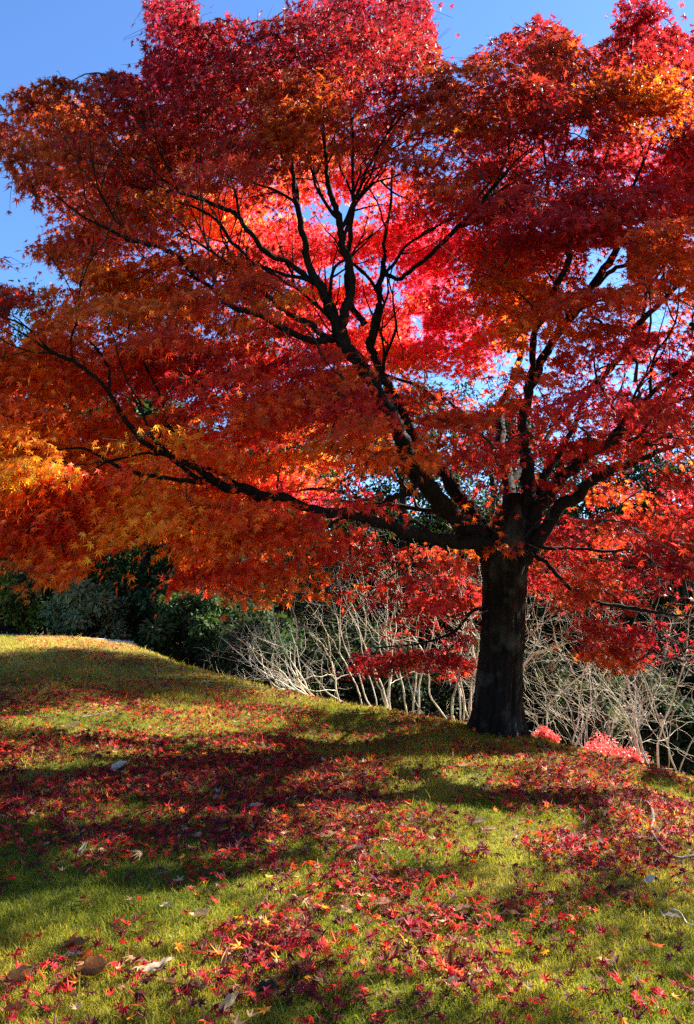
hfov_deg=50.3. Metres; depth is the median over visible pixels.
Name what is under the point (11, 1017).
maple leaf
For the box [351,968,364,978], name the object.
maple leaf
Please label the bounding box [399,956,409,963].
maple leaf
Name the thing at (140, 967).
maple leaf
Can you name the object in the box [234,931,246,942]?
maple leaf
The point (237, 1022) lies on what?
maple leaf
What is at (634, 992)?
maple leaf
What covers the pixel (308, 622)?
evergreen tree
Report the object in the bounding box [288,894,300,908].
maple leaf
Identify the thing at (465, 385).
tree
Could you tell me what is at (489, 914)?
maple leaf
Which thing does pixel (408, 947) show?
maple leaf
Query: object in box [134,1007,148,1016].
maple leaf
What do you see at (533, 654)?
bare shrub
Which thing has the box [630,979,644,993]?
maple leaf
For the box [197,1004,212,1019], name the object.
maple leaf
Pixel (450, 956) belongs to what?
dry leaf
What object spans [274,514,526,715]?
bare shrub
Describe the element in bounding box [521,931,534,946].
maple leaf
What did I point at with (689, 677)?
evergreen tree
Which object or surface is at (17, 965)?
maple leaf
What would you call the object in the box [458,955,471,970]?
maple leaf
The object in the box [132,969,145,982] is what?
maple leaf
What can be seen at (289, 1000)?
maple leaf
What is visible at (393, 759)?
dry leaf
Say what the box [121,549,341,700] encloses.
bare shrub
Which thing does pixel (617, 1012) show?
maple leaf
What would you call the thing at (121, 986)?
maple leaf
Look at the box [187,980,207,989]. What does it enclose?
dry leaf
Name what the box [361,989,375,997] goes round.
maple leaf
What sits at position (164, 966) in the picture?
maple leaf
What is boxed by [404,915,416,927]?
maple leaf
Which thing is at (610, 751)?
red shrub
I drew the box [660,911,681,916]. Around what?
dry leaf
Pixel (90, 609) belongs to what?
leafy bush
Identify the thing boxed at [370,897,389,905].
dry leaf
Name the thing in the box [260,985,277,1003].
maple leaf
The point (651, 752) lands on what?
leafy bush
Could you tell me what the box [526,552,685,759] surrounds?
bare shrub
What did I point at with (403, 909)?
maple leaf
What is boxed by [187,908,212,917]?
dry leaf
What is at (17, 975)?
dry leaf
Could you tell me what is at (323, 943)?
maple leaf
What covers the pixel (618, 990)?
maple leaf
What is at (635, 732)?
bare shrub
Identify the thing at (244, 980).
maple leaf
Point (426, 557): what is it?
evergreen tree
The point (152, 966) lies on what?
dry leaf
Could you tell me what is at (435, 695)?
leafy bush
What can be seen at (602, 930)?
maple leaf
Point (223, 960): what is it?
dry leaf
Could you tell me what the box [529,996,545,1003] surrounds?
maple leaf
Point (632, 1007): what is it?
maple leaf
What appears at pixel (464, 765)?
dry leaf
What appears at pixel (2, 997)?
maple leaf
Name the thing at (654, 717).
bare shrub
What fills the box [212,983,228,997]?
maple leaf
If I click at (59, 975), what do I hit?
maple leaf
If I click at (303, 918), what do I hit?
maple leaf
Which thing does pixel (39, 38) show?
sky
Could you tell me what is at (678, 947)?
maple leaf
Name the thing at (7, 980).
maple leaf
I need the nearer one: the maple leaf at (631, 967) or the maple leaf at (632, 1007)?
the maple leaf at (632, 1007)
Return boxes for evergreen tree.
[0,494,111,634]
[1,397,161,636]
[12,548,175,640]
[74,377,217,648]
[85,543,252,645]
[115,426,286,671]
[221,404,363,693]
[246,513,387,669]
[288,366,423,694]
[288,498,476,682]
[327,374,482,713]
[373,496,569,721]
[436,385,596,722]
[452,525,662,680]
[525,437,676,690]
[539,499,693,708]
[541,436,693,719]
[616,412,693,702]
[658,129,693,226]
[658,525,693,702]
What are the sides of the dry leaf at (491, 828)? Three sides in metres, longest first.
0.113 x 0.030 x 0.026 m
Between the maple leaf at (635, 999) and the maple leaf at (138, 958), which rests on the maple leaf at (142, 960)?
the maple leaf at (138, 958)
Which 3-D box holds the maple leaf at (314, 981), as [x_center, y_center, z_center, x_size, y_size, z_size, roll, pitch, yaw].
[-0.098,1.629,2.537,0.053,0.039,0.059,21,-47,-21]
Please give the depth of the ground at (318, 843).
3.45 m
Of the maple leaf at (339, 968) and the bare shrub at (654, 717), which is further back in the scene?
the bare shrub at (654, 717)
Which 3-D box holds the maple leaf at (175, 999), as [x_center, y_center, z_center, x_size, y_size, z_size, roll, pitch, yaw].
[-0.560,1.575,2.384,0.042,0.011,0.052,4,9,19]
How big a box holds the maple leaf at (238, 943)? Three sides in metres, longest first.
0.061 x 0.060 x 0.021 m
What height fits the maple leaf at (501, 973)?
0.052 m
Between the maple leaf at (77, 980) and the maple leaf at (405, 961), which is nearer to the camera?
the maple leaf at (77, 980)
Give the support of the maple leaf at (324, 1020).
on the ground at (318, 843)
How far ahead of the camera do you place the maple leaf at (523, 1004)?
2.42 m
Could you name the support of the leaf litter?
on the ground at (318, 843)
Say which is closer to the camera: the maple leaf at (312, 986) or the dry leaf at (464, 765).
the maple leaf at (312, 986)
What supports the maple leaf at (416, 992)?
on the ground at (318, 843)
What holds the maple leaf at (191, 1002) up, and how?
on the leaf litter
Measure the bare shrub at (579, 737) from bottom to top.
3.599 m
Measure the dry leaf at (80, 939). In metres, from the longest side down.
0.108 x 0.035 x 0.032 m
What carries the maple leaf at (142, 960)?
on the ground at (318, 843)
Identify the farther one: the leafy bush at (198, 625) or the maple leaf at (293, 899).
the leafy bush at (198, 625)
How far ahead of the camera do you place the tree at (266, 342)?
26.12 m
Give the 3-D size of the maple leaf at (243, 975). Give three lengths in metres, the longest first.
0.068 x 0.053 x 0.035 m
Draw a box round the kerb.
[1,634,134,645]
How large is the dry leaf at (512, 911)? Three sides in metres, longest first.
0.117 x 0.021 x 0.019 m
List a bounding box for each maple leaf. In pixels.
[0,974,12,982]
[0,993,16,1004]
[4,1005,19,1020]
[7,1005,22,1010]
[15,957,33,967]
[34,999,49,1010]
[49,961,63,972]
[53,972,65,980]
[64,970,80,982]
[79,1012,95,1023]
[84,1014,100,1023]
[113,913,125,922]
[113,1005,133,1018]
[115,983,127,990]
[116,957,127,964]
[131,952,143,962]
[131,989,147,1006]
[132,965,148,970]
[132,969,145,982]
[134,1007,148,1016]
[136,959,148,964]
[156,965,169,974]
[167,995,180,1004]
[173,983,188,991]
[174,940,185,951]
[183,978,193,996]
[185,957,195,976]
[186,994,198,1006]
[189,939,202,947]
[194,939,205,951]
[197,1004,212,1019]
[204,1013,213,1023]
[208,939,222,953]
[209,976,226,987]
[211,1003,228,1016]
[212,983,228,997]
[214,980,225,990]
[218,1005,231,1014]
[225,964,239,978]
[228,985,239,992]
[231,938,242,949]
[233,1013,245,1023]
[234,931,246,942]
[239,973,253,986]
[240,972,248,987]
[242,985,252,994]
[245,990,255,996]
[250,977,261,985]
[251,993,262,1001]
[256,1005,271,1014]
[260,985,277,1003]
[263,900,274,909]
[271,973,288,982]
[276,959,287,972]
[283,996,292,1011]
[286,968,298,980]
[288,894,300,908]
[288,938,300,950]
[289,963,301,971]
[294,980,308,992]
[297,913,307,924]
[297,947,310,958]
[298,1014,308,1023]
[299,964,311,973]
[305,983,318,991]
[311,980,322,989]
[312,939,321,949]
[313,927,322,934]
[315,967,333,975]
[319,1014,326,1023]
[320,936,329,946]
[320,971,331,985]
[321,999,333,1012]
[327,979,345,988]
[330,995,342,1010]
[330,1014,344,1018]
[332,967,343,978]
[335,953,348,957]
[335,971,347,980]
[350,992,361,998]
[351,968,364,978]
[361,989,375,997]
[365,940,373,947]
[368,1008,384,1023]
[375,962,389,974]
[387,949,400,962]
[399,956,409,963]
[400,940,412,957]
[401,906,411,912]
[401,969,410,982]
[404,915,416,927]
[410,989,423,997]
[412,945,424,956]
[412,1001,427,1011]
[413,959,427,970]
[422,991,435,997]
[423,1008,438,1020]
[434,953,446,970]
[445,983,459,994]
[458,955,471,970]
[465,968,479,985]
[482,966,491,974]
[483,950,493,961]
[484,908,496,921]
[485,980,499,994]
[491,924,501,933]
[491,964,504,972]
[496,994,510,1000]
[498,965,509,975]
[506,985,521,992]
[514,933,522,945]
[516,996,528,1008]
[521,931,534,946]
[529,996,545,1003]
[535,992,548,1004]
[539,970,552,985]
[551,977,566,989]
[561,971,577,976]
[563,990,575,999]
[568,914,580,922]
[570,1015,587,1021]
[583,986,594,998]
[585,1009,599,1022]
[594,916,607,931]
[595,955,605,967]
[608,1008,622,1019]
[609,974,622,982]
[610,984,625,992]
[616,1017,628,1023]
[624,964,639,973]
[626,1002,643,1009]
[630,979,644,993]
[630,990,641,1003]
[632,993,646,1003]
[632,1008,646,1019]
[648,986,661,997]
[673,940,685,952]
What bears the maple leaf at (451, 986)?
on the ground at (318, 843)
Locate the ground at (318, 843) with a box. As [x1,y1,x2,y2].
[0,559,693,1023]
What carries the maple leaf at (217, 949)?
on the leaf litter
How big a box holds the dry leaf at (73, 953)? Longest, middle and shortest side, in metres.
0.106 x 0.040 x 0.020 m
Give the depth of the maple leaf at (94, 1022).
2.23 m
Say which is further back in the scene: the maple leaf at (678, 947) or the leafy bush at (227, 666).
the leafy bush at (227, 666)
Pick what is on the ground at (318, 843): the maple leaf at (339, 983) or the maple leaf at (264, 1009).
the maple leaf at (264, 1009)
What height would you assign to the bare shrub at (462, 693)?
3.196 m
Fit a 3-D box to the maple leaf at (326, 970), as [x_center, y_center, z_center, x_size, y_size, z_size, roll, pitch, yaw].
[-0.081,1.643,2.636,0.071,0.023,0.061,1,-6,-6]
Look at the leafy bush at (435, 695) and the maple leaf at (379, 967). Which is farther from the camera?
the leafy bush at (435, 695)
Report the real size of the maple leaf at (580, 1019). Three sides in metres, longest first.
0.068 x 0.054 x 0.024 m
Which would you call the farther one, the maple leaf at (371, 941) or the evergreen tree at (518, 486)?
the evergreen tree at (518, 486)
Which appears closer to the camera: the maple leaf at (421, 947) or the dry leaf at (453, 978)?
the dry leaf at (453, 978)
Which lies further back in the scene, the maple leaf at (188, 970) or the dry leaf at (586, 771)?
the dry leaf at (586, 771)
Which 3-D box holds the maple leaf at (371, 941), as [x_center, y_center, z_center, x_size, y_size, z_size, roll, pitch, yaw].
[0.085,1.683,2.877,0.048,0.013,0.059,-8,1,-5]
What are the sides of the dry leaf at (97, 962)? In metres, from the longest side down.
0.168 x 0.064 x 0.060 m
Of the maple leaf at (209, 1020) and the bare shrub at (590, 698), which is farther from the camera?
the bare shrub at (590, 698)
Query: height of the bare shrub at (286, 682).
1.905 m
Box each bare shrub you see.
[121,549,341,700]
[206,616,323,694]
[220,550,417,708]
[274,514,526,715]
[303,522,596,720]
[336,504,596,722]
[409,431,682,717]
[438,524,652,746]
[472,595,693,757]
[523,547,693,767]
[523,641,693,750]
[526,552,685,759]
[597,636,693,772]
[630,597,693,772]
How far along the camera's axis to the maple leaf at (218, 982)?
2.52 m
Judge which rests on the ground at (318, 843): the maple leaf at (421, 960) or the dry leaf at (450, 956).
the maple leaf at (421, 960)
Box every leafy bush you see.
[0,560,45,634]
[37,578,131,640]
[133,581,253,674]
[206,599,307,692]
[282,618,439,716]
[406,631,579,725]
[523,641,586,744]
[535,670,635,755]
[587,652,690,773]
[634,681,693,775]
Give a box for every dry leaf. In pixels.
[0,965,33,986]
[0,1001,24,1011]
[54,950,82,956]
[59,721,81,727]
[61,936,86,946]
[69,954,107,975]
[76,841,87,855]
[110,760,126,769]
[134,955,173,973]
[159,901,171,906]
[163,975,176,984]
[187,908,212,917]
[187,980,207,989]
[212,991,238,1020]
[219,949,227,970]
[247,802,262,807]
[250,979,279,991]
[311,830,336,838]
[342,907,351,913]
[346,843,364,850]
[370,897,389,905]
[385,757,401,761]
[386,861,388,876]
[389,944,400,960]
[443,975,458,984]
[448,945,453,966]
[450,903,474,910]
[456,762,474,766]
[460,934,477,940]
[467,818,487,822]
[479,826,496,830]
[496,947,511,954]
[497,909,519,914]
[523,901,535,907]
[580,770,593,774]
[611,955,618,966]
[615,890,630,895]
[642,875,654,882]
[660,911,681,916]
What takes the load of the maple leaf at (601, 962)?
on the ground at (318, 843)
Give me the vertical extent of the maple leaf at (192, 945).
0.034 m
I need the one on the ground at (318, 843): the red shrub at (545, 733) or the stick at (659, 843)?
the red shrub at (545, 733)
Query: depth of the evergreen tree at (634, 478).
23.28 m
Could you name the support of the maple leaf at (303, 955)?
on the leaf litter
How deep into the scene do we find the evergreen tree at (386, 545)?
27.69 m
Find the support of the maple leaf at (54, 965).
on the ground at (318, 843)
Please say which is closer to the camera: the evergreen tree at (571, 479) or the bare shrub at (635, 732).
the bare shrub at (635, 732)
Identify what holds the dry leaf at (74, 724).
on the ground at (318, 843)
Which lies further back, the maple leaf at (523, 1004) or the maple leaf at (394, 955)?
the maple leaf at (394, 955)
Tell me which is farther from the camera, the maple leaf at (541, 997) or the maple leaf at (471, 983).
the maple leaf at (471, 983)
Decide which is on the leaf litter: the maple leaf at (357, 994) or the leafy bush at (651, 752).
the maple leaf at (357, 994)
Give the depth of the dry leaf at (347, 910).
3.14 m
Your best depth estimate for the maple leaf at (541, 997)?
2.48 m
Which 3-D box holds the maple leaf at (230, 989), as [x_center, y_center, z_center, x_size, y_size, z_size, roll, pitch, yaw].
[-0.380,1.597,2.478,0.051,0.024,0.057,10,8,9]
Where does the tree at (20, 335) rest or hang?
on the ground at (318, 843)
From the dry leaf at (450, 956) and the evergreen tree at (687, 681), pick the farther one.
the evergreen tree at (687, 681)
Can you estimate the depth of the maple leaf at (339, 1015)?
2.38 m
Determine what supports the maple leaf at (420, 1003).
on the ground at (318, 843)
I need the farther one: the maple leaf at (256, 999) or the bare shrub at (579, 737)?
the bare shrub at (579, 737)
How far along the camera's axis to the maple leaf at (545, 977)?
2.61 m
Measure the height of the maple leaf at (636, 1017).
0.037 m
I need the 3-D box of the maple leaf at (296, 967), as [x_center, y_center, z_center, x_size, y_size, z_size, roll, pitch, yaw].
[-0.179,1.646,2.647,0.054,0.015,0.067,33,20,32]
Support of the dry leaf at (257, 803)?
on the leaf litter
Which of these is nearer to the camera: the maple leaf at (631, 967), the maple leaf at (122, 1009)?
the maple leaf at (122, 1009)
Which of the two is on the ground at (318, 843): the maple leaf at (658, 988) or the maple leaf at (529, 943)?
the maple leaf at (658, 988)
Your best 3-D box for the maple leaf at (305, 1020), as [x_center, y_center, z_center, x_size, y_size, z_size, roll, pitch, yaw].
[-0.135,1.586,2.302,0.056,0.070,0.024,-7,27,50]
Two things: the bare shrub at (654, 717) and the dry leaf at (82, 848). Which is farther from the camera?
the bare shrub at (654, 717)
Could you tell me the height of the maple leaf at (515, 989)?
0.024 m
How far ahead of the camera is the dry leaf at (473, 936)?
2.94 m
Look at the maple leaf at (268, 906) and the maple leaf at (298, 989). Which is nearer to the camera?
the maple leaf at (298, 989)
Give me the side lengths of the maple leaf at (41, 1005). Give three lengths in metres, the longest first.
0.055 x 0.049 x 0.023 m
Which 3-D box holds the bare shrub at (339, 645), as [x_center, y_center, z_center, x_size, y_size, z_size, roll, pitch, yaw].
[-0.454,2.164,12.027,2.735,3.155,4.161,-3,-7,29]
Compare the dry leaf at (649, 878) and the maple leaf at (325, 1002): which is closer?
the maple leaf at (325, 1002)
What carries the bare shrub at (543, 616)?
on the ground at (318, 843)
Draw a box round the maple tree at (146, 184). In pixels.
[0,0,693,738]
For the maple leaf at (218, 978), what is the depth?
2.53 m
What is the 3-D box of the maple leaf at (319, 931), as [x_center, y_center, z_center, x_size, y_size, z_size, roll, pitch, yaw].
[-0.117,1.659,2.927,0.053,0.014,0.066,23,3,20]
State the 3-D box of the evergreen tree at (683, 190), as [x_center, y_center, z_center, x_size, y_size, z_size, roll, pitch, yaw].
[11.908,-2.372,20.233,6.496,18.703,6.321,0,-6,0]
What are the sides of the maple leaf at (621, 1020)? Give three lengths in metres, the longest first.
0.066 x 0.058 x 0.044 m
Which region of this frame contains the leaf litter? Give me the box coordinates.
[0,634,693,1023]
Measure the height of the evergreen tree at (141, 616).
8.063 m
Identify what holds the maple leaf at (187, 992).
on the leaf litter
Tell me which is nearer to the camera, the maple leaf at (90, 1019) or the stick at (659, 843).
the maple leaf at (90, 1019)
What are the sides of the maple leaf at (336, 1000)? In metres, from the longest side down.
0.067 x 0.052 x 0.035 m
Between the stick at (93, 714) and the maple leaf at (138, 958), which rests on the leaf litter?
the stick at (93, 714)
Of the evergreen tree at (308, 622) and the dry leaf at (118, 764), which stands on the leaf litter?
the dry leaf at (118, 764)
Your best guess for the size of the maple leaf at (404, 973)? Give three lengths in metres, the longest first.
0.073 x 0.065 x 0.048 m
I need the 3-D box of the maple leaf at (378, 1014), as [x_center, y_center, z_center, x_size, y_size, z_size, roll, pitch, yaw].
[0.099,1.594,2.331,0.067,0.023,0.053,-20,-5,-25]
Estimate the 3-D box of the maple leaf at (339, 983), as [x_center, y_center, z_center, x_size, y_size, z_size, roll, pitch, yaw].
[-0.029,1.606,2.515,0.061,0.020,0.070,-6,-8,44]
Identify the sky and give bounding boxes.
[0,0,693,556]
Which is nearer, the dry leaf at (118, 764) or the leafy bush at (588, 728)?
the dry leaf at (118, 764)
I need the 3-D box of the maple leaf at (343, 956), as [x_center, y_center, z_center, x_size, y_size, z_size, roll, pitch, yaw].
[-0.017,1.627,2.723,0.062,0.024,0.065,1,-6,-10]
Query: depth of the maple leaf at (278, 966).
2.66 m
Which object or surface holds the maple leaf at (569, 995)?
on the ground at (318, 843)
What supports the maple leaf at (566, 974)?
on the ground at (318, 843)
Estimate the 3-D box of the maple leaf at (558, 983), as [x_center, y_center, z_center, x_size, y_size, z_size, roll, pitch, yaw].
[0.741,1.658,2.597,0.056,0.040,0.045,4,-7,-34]
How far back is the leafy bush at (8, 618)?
18.34 m
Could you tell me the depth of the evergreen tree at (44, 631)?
27.08 m
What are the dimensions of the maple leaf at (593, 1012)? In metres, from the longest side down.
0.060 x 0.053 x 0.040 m
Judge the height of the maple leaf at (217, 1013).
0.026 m
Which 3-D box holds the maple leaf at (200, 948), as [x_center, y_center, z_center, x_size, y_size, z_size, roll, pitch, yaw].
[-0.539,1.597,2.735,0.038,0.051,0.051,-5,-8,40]
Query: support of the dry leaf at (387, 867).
on the leaf litter
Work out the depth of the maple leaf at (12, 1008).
2.27 m
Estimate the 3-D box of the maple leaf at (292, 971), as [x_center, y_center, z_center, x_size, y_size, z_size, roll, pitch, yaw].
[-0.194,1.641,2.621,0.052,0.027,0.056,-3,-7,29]
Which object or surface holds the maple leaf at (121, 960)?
on the ground at (318, 843)
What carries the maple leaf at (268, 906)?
on the leaf litter
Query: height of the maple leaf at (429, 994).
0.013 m
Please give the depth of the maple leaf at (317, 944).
2.81 m
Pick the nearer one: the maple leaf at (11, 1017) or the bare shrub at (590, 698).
the maple leaf at (11, 1017)
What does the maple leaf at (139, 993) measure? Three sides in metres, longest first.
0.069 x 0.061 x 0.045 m
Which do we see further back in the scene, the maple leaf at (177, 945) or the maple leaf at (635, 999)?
the maple leaf at (177, 945)
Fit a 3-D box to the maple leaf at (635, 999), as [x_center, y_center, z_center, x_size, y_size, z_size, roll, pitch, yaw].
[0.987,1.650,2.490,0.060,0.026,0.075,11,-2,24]
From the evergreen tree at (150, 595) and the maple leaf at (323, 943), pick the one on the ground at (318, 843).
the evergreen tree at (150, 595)
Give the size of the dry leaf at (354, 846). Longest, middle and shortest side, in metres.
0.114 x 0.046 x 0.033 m
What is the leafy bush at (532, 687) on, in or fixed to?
on the ground at (318, 843)
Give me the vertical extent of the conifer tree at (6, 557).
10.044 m
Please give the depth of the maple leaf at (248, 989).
2.47 m
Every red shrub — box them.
[531,725,560,742]
[582,732,651,762]
[626,755,641,761]
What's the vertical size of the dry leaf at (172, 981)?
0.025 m
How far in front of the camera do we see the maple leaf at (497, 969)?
2.71 m
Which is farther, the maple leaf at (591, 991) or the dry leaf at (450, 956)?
the dry leaf at (450, 956)
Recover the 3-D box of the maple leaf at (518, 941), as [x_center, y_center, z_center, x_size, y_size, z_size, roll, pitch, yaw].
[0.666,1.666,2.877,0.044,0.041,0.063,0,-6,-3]
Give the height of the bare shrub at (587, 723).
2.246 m
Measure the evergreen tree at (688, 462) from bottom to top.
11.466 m
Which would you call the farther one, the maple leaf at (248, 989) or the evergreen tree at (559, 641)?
the evergreen tree at (559, 641)
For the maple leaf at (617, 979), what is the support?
on the ground at (318, 843)
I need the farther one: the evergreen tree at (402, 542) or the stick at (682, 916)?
the evergreen tree at (402, 542)
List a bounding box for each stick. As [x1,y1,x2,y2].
[72,710,114,718]
[624,798,693,858]
[669,908,693,925]
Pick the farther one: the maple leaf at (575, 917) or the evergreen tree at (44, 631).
the evergreen tree at (44, 631)
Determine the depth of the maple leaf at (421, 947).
2.83 m
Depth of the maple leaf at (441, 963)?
2.67 m
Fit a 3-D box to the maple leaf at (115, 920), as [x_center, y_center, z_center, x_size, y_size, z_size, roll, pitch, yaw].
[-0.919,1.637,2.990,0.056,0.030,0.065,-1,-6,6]
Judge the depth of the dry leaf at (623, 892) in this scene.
3.38 m
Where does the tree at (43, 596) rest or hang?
on the ground at (318, 843)
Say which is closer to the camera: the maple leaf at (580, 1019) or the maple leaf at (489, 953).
the maple leaf at (580, 1019)
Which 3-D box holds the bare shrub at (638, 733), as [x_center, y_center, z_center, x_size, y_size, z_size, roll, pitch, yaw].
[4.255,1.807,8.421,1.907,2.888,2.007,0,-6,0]
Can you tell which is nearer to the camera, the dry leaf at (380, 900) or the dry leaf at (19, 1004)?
the dry leaf at (19, 1004)
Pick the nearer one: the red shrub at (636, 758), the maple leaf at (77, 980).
the maple leaf at (77, 980)
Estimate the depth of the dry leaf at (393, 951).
2.78 m
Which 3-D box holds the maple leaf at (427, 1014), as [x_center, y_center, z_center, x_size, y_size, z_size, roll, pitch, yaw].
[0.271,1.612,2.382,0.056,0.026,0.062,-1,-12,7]
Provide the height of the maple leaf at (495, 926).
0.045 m
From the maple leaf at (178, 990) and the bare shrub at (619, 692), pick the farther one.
the bare shrub at (619, 692)
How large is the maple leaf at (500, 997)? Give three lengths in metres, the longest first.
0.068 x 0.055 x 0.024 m
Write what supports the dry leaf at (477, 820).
on the ground at (318, 843)
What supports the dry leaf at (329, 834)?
on the leaf litter
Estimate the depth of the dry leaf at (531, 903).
3.24 m
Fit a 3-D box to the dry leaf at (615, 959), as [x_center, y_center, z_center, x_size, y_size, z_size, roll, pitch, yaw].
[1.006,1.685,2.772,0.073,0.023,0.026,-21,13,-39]
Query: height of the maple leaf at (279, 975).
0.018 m
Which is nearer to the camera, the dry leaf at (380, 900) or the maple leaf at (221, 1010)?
the maple leaf at (221, 1010)
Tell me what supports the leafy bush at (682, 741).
on the ground at (318, 843)
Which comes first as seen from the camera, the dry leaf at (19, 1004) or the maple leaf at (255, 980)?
the dry leaf at (19, 1004)
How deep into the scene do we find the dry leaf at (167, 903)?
3.14 m
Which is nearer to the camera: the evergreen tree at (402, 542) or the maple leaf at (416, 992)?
the maple leaf at (416, 992)
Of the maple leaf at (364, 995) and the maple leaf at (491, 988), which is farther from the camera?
the maple leaf at (491, 988)
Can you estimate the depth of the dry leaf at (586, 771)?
5.90 m
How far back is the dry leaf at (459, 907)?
3.20 m
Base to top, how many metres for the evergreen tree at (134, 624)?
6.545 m
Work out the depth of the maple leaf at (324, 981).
2.53 m
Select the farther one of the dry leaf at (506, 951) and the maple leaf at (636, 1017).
the dry leaf at (506, 951)
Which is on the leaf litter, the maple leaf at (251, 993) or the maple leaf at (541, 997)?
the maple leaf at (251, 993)
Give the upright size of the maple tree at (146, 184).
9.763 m
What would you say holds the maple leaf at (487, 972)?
on the ground at (318, 843)
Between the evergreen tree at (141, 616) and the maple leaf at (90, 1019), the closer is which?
the maple leaf at (90, 1019)
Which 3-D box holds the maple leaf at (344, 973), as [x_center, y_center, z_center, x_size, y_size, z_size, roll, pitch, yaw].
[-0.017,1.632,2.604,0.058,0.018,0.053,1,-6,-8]
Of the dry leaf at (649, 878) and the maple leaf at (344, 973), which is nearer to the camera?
the maple leaf at (344, 973)
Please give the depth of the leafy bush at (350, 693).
14.20 m
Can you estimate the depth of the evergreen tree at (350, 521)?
26.15 m
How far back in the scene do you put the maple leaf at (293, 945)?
2.80 m
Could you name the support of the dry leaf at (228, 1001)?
on the ground at (318, 843)

